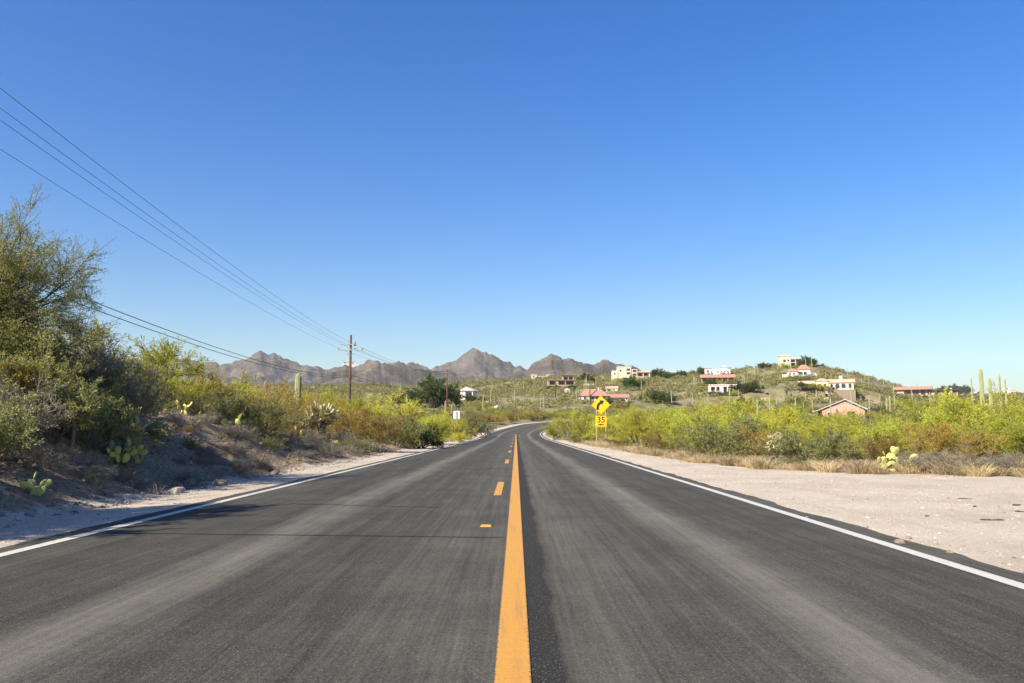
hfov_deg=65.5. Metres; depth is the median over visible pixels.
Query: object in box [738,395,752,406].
dark tree
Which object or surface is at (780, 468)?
dry tussock
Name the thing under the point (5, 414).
creosote bush
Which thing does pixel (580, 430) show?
palo verde bush
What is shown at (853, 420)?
creosote bush
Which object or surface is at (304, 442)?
grey shrub
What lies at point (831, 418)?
palo verde bush
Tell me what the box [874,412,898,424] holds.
palo verde bush
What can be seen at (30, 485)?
prickly pear
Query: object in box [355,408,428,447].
creosote bush
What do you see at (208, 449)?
grey shrub
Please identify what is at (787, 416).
palo verde bush
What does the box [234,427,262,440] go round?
grey shrub
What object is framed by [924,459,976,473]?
dry tussock
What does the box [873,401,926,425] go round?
palo verde bush
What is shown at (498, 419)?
rusty shrub
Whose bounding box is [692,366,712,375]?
dark tree
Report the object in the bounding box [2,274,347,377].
overhead wire
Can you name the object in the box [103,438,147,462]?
prickly pear
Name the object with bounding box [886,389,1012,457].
palo verde bush
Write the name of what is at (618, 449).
dry grass
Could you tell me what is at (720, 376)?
arcade house
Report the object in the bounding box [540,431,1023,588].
road marking
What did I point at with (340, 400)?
rusty shrub
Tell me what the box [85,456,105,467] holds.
grey shrub
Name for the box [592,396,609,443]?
curve sign
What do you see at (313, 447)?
grey shrub
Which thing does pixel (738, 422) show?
creosote bush
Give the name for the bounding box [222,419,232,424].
prickly pear
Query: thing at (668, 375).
dark tree
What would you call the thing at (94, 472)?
grey shrub
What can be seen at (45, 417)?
grey shrub
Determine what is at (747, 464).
dry tussock
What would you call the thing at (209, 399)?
grey shrub
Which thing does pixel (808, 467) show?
dry tussock
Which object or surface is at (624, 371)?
cream house
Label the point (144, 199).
overhead wire
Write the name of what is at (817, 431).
palo verde bush
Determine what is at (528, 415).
rusty shrub
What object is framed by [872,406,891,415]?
dark tree
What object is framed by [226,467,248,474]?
grey shrub
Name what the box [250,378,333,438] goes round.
rusty shrub
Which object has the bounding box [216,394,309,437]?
creosote bush
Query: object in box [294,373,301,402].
saguaro
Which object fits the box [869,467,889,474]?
dry tussock
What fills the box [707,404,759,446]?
rusty shrub
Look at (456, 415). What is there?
road sign
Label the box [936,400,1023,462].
palo verde bush
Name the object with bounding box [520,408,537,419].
rusty shrub
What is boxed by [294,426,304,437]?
prickly pear
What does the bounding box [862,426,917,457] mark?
creosote bush
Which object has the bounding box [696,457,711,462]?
dry tussock
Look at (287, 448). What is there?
grey shrub
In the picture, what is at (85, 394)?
creosote bush
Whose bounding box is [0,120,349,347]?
overhead wire
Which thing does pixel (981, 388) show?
saguaro
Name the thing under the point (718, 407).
palo verde bush
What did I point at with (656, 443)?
rusty shrub
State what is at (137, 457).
prickly pear
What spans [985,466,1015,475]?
dry tussock
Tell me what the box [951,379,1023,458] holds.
palo verde bush
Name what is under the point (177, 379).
palo verde bush
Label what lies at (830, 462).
dry tussock
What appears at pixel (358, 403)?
palo verde bush
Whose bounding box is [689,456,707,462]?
dry tussock
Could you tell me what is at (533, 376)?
beige house
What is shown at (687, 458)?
dry tussock
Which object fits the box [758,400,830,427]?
palo verde bush
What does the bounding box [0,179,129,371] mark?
mesquite tree
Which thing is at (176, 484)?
rock
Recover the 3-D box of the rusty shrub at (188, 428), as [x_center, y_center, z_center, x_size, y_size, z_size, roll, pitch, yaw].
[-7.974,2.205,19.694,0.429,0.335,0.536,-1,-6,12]
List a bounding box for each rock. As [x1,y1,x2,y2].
[0,451,14,460]
[16,458,31,467]
[168,487,185,492]
[171,482,185,488]
[212,479,227,485]
[269,470,278,475]
[894,539,905,542]
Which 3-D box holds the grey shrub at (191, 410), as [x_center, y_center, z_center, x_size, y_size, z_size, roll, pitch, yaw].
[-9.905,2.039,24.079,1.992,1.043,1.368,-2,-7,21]
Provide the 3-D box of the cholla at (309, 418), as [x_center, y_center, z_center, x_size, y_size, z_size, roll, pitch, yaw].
[-8.825,3.679,34.433,1.277,1.406,1.219,0,-6,0]
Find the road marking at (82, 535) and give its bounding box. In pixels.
[0,422,541,556]
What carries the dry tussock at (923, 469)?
on the ground at (475, 364)
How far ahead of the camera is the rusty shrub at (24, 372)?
12.58 m
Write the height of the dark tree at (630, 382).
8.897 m
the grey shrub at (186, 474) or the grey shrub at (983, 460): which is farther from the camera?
the grey shrub at (983, 460)
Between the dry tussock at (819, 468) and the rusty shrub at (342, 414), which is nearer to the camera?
the dry tussock at (819, 468)
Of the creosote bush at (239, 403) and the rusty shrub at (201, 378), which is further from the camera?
the rusty shrub at (201, 378)
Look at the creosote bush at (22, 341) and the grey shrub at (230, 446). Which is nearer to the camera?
the creosote bush at (22, 341)
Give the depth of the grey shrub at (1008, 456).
18.53 m
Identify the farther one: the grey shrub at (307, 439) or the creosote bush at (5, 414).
the grey shrub at (307, 439)
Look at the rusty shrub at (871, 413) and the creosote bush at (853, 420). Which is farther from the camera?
the rusty shrub at (871, 413)
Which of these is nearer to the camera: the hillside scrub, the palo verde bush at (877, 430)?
the palo verde bush at (877, 430)
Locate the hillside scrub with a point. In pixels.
(505, 390)
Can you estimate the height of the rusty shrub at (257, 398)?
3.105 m
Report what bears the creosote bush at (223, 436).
on the ground at (475, 364)
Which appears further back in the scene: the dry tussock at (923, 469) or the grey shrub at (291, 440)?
the grey shrub at (291, 440)
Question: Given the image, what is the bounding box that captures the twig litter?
[0,410,384,524]
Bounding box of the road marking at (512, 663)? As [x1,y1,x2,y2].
[494,434,531,682]
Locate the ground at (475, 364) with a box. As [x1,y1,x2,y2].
[0,348,1023,572]
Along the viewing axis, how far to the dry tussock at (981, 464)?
18.71 m
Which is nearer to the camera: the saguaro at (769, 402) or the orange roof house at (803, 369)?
the saguaro at (769, 402)
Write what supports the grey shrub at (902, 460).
on the ground at (475, 364)
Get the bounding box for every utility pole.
[338,335,362,402]
[446,369,447,413]
[553,371,557,396]
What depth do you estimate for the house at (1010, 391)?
1614.60 m
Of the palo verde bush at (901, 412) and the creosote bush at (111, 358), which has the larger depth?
the palo verde bush at (901, 412)
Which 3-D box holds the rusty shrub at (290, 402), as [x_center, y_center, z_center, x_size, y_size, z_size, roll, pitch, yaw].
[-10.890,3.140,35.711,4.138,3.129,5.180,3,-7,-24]
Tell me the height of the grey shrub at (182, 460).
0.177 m
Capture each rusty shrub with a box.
[0,351,73,405]
[12,363,74,404]
[132,397,166,417]
[167,369,239,424]
[183,425,198,432]
[188,369,288,429]
[242,377,317,438]
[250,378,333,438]
[261,406,309,436]
[303,390,357,437]
[310,405,380,443]
[329,406,415,452]
[465,413,482,422]
[478,413,494,423]
[490,414,509,424]
[504,413,514,422]
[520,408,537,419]
[523,410,535,419]
[528,413,536,419]
[536,411,547,419]
[629,429,670,451]
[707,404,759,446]
[736,425,801,458]
[806,405,823,413]
[849,433,904,463]
[859,409,886,419]
[879,420,968,463]
[995,420,1023,456]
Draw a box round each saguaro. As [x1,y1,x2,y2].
[263,380,267,395]
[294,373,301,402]
[769,395,770,410]
[970,378,973,403]
[978,368,984,405]
[988,377,992,413]
[998,374,1001,412]
[1004,378,1006,403]
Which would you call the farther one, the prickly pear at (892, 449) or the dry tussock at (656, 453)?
the dry tussock at (656, 453)
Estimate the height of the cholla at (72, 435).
1.098 m
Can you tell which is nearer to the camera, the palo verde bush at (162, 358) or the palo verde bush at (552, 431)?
the palo verde bush at (162, 358)
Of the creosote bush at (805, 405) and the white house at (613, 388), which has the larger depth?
the white house at (613, 388)
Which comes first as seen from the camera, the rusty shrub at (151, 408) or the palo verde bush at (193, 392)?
the rusty shrub at (151, 408)
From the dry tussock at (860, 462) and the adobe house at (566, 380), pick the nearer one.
the dry tussock at (860, 462)
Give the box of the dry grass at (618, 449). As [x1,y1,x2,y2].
[1,408,1016,505]
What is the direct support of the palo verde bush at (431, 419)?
on the ground at (475, 364)
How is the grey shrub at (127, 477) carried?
on the ground at (475, 364)
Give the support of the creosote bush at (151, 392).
on the ground at (475, 364)
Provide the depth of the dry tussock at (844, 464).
20.72 m
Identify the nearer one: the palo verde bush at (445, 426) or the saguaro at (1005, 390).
the palo verde bush at (445, 426)
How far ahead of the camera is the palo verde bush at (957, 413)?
25.32 m
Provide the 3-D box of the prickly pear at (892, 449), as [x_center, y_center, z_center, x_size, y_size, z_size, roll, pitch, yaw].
[9.586,2.885,19.546,0.718,0.628,0.435,-2,-7,17]
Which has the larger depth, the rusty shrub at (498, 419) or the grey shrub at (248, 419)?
the rusty shrub at (498, 419)
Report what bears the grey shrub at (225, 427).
on the ground at (475, 364)
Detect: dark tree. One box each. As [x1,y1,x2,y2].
[392,390,424,406]
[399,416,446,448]
[406,372,464,407]
[462,393,486,401]
[576,373,594,381]
[622,375,645,389]
[637,388,672,401]
[650,368,668,377]
[651,391,677,405]
[662,371,675,378]
[674,370,688,376]
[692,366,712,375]
[703,378,718,384]
[726,380,752,393]
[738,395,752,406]
[739,380,763,392]
[757,362,772,367]
[783,397,804,406]
[796,355,810,364]
[797,381,812,389]
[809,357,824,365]
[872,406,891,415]
[943,383,974,393]
[958,386,979,394]
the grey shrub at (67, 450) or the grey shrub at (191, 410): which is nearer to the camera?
the grey shrub at (67, 450)
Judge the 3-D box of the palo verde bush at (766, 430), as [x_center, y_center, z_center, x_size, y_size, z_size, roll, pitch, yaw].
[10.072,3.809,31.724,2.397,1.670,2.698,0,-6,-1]
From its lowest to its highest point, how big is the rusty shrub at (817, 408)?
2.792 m
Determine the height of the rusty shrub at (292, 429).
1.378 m
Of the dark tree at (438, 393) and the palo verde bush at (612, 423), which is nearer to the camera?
the palo verde bush at (612, 423)
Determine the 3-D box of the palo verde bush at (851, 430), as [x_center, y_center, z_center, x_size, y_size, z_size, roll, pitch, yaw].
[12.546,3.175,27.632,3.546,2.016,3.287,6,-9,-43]
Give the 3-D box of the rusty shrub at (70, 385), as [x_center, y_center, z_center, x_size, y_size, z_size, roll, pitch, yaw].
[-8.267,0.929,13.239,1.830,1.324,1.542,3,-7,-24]
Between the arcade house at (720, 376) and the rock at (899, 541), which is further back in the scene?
the arcade house at (720, 376)
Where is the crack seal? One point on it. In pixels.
(274, 534)
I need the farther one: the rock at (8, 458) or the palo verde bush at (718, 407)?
the palo verde bush at (718, 407)
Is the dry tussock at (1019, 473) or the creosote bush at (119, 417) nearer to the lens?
the creosote bush at (119, 417)
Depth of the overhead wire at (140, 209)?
25.27 m
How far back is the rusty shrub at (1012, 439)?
22.25 m
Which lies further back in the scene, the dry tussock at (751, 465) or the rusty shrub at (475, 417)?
the rusty shrub at (475, 417)
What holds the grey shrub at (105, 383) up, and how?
on the ground at (475, 364)
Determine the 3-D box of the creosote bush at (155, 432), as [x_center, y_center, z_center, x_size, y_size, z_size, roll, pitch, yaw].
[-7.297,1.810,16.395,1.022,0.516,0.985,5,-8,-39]
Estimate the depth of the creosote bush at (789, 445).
21.93 m
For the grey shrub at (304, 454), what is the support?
on the ground at (475, 364)
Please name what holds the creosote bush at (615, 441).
on the ground at (475, 364)
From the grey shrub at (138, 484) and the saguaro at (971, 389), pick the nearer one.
the grey shrub at (138, 484)
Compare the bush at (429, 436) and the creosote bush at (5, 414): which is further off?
the bush at (429, 436)
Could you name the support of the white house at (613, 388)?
on the ground at (475, 364)
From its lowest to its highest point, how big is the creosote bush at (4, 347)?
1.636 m
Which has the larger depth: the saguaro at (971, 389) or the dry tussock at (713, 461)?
the saguaro at (971, 389)
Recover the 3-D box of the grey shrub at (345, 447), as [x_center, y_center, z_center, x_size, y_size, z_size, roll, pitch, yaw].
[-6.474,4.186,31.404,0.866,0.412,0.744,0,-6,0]
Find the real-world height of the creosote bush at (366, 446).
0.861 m
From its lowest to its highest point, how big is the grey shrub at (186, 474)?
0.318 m
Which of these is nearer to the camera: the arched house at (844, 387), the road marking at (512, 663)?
the road marking at (512, 663)
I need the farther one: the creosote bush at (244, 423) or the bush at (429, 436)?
the bush at (429, 436)
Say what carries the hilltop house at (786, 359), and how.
on the ground at (475, 364)
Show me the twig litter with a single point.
(157, 472)
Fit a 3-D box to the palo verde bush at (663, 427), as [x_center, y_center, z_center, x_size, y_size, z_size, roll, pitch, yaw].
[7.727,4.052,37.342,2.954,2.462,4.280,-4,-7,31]
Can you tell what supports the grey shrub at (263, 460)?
on the ground at (475, 364)
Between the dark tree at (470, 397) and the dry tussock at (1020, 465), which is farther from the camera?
the dark tree at (470, 397)
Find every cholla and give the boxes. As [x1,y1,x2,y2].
[48,390,98,447]
[297,411,322,435]
[304,401,339,440]
[764,432,788,458]
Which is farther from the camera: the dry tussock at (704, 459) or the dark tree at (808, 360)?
the dark tree at (808, 360)
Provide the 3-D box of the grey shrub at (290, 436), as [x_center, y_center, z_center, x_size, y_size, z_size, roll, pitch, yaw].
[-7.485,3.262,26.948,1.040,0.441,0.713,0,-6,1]
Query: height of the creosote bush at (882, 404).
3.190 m
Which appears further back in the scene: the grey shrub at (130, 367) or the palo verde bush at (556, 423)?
the palo verde bush at (556, 423)
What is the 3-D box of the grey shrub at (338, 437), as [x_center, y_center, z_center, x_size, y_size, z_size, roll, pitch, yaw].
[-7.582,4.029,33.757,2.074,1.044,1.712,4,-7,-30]
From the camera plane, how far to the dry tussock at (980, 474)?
17.81 m
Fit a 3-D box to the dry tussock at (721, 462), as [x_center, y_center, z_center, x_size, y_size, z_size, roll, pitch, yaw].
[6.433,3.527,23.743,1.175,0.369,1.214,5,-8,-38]
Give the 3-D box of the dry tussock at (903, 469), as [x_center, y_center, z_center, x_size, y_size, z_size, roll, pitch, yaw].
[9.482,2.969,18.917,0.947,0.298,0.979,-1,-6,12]
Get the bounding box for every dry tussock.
[646,448,668,455]
[670,449,698,458]
[684,454,707,462]
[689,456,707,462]
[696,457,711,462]
[702,455,726,462]
[715,455,739,465]
[717,454,748,465]
[730,454,768,465]
[731,461,744,466]
[738,458,771,468]
[745,457,791,469]
[745,459,771,468]
[768,463,786,469]
[771,463,791,469]
[783,462,804,470]
[792,459,823,470]
[808,457,847,468]
[809,460,844,472]
[825,459,859,468]
[833,458,885,473]
[842,457,887,470]
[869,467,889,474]
[892,462,926,472]
[907,462,935,472]
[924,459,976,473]
[929,458,974,470]
[939,465,964,475]
[945,462,1006,476]
[963,465,996,476]
[966,460,999,468]
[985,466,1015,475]
[995,456,1023,473]
[1010,466,1023,477]
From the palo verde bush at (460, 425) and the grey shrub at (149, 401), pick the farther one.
the palo verde bush at (460, 425)
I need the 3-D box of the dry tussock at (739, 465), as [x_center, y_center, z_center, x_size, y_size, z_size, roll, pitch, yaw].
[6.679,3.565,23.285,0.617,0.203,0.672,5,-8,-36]
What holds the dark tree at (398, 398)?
on the ground at (475, 364)
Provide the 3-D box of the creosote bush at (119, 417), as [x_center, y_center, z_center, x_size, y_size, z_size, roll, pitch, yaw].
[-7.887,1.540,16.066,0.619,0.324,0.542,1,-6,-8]
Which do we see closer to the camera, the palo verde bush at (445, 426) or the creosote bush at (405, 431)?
the creosote bush at (405, 431)
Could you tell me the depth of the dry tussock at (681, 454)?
28.36 m
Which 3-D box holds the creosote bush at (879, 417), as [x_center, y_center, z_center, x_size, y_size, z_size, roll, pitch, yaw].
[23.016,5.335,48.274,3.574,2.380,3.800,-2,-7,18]
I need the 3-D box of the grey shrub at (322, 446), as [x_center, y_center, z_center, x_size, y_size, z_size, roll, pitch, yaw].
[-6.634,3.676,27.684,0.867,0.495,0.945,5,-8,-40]
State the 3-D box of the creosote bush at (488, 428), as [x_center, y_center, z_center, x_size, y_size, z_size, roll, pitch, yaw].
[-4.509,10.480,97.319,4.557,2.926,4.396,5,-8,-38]
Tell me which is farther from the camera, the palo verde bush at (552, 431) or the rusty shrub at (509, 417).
the rusty shrub at (509, 417)
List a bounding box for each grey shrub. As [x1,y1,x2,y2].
[0,364,74,449]
[1,437,80,468]
[5,318,145,389]
[29,436,52,445]
[34,342,166,408]
[50,442,83,459]
[64,337,177,410]
[75,458,121,484]
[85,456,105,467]
[103,468,137,482]
[115,376,181,418]
[127,480,149,488]
[159,393,213,415]
[169,413,186,423]
[172,390,259,427]
[174,457,191,463]
[174,469,201,481]
[185,444,218,457]
[188,450,223,466]
[195,410,220,425]
[201,444,231,460]
[213,438,250,452]
[214,416,245,424]
[216,424,238,431]
[223,423,250,438]
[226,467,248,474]
[229,418,258,429]
[229,454,258,471]
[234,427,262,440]
[239,453,277,467]
[256,459,272,469]
[268,431,285,438]
[277,434,297,444]
[280,432,304,442]
[282,426,326,442]
[283,443,293,451]
[285,449,314,459]
[296,435,309,443]
[298,436,314,442]
[307,444,322,448]
[311,441,336,452]
[313,446,334,454]
[316,427,355,443]
[322,444,343,455]
[322,445,339,453]
[339,444,355,450]
[339,445,364,455]
[880,450,925,471]
[907,442,985,476]
[962,450,1017,471]
[986,448,1023,470]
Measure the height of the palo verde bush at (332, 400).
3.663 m
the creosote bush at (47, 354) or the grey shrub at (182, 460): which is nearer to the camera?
the creosote bush at (47, 354)
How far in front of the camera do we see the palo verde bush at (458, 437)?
65.35 m
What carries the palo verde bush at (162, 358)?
on the ground at (475, 364)
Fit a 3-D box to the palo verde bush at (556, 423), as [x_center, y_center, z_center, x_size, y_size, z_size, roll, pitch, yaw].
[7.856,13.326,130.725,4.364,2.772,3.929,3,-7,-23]
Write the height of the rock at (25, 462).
0.171 m
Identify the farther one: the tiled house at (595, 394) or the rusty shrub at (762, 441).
the tiled house at (595, 394)
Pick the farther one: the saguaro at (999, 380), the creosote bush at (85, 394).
the saguaro at (999, 380)
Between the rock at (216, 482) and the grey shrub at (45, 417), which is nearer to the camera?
the grey shrub at (45, 417)
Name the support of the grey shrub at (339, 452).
on the ground at (475, 364)
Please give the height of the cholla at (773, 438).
1.059 m
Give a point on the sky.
(646, 185)
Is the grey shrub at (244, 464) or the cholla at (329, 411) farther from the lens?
the cholla at (329, 411)
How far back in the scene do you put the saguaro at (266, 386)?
45.98 m
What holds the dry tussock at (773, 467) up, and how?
on the ground at (475, 364)
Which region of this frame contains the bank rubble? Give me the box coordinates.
[0,410,402,527]
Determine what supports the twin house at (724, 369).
on the ground at (475, 364)
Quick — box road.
[0,422,1023,682]
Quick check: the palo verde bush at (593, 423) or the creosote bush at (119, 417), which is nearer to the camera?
the creosote bush at (119, 417)
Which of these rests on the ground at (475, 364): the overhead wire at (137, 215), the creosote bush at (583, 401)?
the creosote bush at (583, 401)
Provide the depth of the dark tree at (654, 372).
426.79 m
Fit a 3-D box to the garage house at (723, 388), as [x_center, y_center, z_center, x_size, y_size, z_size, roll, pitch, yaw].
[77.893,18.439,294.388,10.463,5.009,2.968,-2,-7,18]
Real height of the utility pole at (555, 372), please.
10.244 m
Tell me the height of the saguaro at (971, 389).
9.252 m
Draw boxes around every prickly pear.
[18,471,52,495]
[95,406,147,464]
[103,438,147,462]
[162,408,175,412]
[176,400,191,414]
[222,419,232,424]
[235,413,244,430]
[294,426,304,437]
[876,451,891,470]
[888,446,918,470]
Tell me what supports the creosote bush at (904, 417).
on the ground at (475, 364)
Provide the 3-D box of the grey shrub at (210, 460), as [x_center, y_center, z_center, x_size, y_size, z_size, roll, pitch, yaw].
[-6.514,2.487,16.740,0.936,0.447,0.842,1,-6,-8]
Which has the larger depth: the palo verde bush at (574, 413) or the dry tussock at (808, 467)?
the palo verde bush at (574, 413)
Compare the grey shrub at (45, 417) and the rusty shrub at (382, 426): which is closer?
the grey shrub at (45, 417)
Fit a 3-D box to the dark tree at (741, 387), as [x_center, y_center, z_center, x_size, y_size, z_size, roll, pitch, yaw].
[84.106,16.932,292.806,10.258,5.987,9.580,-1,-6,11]
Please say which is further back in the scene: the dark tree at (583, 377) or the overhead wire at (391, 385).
the dark tree at (583, 377)
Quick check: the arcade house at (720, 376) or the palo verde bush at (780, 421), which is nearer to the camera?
the palo verde bush at (780, 421)
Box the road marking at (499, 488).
[494,482,503,494]
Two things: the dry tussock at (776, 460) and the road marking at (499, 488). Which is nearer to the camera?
the road marking at (499, 488)
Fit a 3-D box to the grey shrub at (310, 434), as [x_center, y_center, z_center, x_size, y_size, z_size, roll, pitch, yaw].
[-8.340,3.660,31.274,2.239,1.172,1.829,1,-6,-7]
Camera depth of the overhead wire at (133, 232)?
28.85 m
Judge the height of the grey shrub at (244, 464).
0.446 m
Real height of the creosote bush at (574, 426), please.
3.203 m
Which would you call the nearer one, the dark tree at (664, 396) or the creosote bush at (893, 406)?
the creosote bush at (893, 406)
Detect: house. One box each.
[342,361,356,366]
[460,387,477,401]
[531,374,549,378]
[546,375,574,387]
[577,387,629,401]
[605,386,617,390]
[611,366,650,379]
[700,374,735,382]
[704,365,729,374]
[708,384,736,392]
[777,355,801,366]
[786,365,816,375]
[798,376,855,400]
[814,399,870,420]
[894,386,958,397]
[1002,388,1017,393]
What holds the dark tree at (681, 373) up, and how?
on the ground at (475, 364)
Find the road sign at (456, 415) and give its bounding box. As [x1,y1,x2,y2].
[453,411,459,424]
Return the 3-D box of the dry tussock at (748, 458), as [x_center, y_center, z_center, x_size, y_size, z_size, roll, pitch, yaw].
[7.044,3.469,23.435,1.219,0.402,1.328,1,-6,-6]
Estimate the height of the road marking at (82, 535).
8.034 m
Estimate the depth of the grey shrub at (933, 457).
18.65 m
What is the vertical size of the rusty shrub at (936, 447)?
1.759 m
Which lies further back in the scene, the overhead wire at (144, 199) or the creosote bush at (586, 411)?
the creosote bush at (586, 411)
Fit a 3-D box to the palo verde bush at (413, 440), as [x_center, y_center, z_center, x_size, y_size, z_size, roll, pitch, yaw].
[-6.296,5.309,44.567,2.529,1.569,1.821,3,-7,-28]
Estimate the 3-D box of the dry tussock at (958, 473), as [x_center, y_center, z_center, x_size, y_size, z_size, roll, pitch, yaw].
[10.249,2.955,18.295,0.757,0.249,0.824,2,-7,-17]
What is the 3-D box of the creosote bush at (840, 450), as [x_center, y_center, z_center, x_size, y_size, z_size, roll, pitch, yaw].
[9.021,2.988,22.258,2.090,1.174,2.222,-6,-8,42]
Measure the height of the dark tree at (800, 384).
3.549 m
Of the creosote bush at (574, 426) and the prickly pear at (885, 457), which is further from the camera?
the creosote bush at (574, 426)
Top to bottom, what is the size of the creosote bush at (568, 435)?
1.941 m
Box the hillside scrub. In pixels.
[161,363,1023,422]
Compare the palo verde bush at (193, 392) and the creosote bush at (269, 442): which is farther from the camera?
the palo verde bush at (193, 392)
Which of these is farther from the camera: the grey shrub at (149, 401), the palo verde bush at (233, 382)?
the palo verde bush at (233, 382)
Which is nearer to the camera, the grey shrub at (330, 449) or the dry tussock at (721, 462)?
the dry tussock at (721, 462)
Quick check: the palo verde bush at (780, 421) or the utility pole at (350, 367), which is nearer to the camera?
the palo verde bush at (780, 421)
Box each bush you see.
[0,304,65,381]
[0,316,146,404]
[0,328,105,391]
[0,375,47,456]
[1,351,110,445]
[37,321,119,393]
[53,376,173,450]
[61,332,145,379]
[68,441,95,451]
[75,316,259,415]
[108,410,134,422]
[119,375,169,414]
[141,417,181,439]
[147,363,212,414]
[148,375,265,425]
[179,435,203,449]
[191,384,270,425]
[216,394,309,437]
[216,432,231,438]
[222,376,262,397]
[238,419,256,431]
[254,435,289,450]
[293,386,362,433]
[317,387,394,438]
[336,434,375,452]
[337,387,437,434]
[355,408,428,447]
[377,422,422,448]
[417,407,460,429]
[422,415,452,443]
[433,414,480,441]
[450,430,473,442]
[453,414,485,439]
[468,416,497,437]
[539,417,569,439]
[544,416,564,427]
[553,411,611,443]
[554,411,595,440]
[556,410,568,417]
[560,421,583,442]
[565,409,611,440]
[576,408,593,414]
[577,397,587,403]
[584,407,638,443]
[597,413,628,442]
[598,425,638,446]
[599,404,661,447]
[640,401,693,451]
[657,393,742,448]
[658,412,767,458]
[665,388,770,454]
[712,412,779,456]
[719,395,835,453]
[736,422,797,454]
[750,422,855,465]
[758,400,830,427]
[758,409,799,431]
[775,401,809,413]
[781,406,873,453]
[786,402,804,409]
[799,428,875,462]
[806,409,858,429]
[809,410,870,432]
[815,406,923,458]
[824,412,875,426]
[847,413,906,452]
[848,406,958,462]
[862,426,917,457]
[872,410,884,425]
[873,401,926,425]
[873,403,894,410]
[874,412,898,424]
[883,402,903,410]
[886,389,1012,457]
[887,393,958,435]
[906,416,1012,463]
[911,387,1020,461]
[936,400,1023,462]
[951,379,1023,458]
[997,398,1023,423]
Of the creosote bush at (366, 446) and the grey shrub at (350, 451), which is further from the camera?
the creosote bush at (366, 446)
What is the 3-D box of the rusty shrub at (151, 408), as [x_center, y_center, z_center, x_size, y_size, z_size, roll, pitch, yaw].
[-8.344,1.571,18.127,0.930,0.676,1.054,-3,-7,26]
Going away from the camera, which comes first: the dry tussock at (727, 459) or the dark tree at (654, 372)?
the dry tussock at (727, 459)
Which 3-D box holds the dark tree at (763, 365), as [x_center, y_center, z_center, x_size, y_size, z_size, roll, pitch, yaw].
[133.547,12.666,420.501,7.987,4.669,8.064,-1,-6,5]
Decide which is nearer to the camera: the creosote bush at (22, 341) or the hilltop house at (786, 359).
the creosote bush at (22, 341)
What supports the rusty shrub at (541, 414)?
on the ground at (475, 364)
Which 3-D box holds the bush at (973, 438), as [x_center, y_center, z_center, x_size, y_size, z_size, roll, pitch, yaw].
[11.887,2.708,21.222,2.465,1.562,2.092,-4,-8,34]
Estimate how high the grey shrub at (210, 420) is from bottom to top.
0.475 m
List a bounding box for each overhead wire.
[0,88,356,345]
[0,108,353,347]
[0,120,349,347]
[0,149,332,345]
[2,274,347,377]
[41,280,350,375]
[351,375,444,388]
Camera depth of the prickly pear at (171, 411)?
22.08 m
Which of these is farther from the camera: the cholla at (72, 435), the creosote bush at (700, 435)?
the creosote bush at (700, 435)
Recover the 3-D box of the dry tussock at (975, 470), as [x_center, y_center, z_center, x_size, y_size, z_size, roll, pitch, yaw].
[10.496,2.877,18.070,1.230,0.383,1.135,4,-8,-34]
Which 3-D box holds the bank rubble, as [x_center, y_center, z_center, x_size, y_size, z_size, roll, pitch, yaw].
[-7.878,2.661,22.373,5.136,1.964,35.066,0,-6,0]
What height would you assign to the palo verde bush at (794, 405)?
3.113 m
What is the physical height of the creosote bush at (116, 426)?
1.385 m
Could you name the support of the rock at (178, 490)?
on the ground at (475, 364)
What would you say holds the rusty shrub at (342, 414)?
on the ground at (475, 364)
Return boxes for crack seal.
[111,532,456,536]
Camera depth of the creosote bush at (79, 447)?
13.43 m
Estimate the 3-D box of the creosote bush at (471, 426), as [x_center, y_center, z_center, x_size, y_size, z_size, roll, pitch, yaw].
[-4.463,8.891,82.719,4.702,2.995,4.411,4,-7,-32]
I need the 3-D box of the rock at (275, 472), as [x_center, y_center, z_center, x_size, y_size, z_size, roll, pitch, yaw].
[-5.594,3.129,18.737,0.260,0.202,0.283,-18,19,-36]
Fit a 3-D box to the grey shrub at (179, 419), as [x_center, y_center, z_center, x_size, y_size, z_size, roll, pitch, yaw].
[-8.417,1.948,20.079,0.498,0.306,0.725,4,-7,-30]
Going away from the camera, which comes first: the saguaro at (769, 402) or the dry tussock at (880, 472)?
the dry tussock at (880, 472)
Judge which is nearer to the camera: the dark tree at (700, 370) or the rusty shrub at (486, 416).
the rusty shrub at (486, 416)
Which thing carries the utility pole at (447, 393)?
on the ground at (475, 364)
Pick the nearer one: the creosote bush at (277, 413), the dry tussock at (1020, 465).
the dry tussock at (1020, 465)
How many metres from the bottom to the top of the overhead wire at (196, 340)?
1.801 m
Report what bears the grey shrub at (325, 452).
on the ground at (475, 364)
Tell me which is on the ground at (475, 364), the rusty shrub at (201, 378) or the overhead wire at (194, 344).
the rusty shrub at (201, 378)
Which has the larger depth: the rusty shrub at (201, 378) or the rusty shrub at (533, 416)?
the rusty shrub at (533, 416)
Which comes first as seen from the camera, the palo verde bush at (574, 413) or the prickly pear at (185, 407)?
the prickly pear at (185, 407)
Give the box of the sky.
[0,0,1023,394]

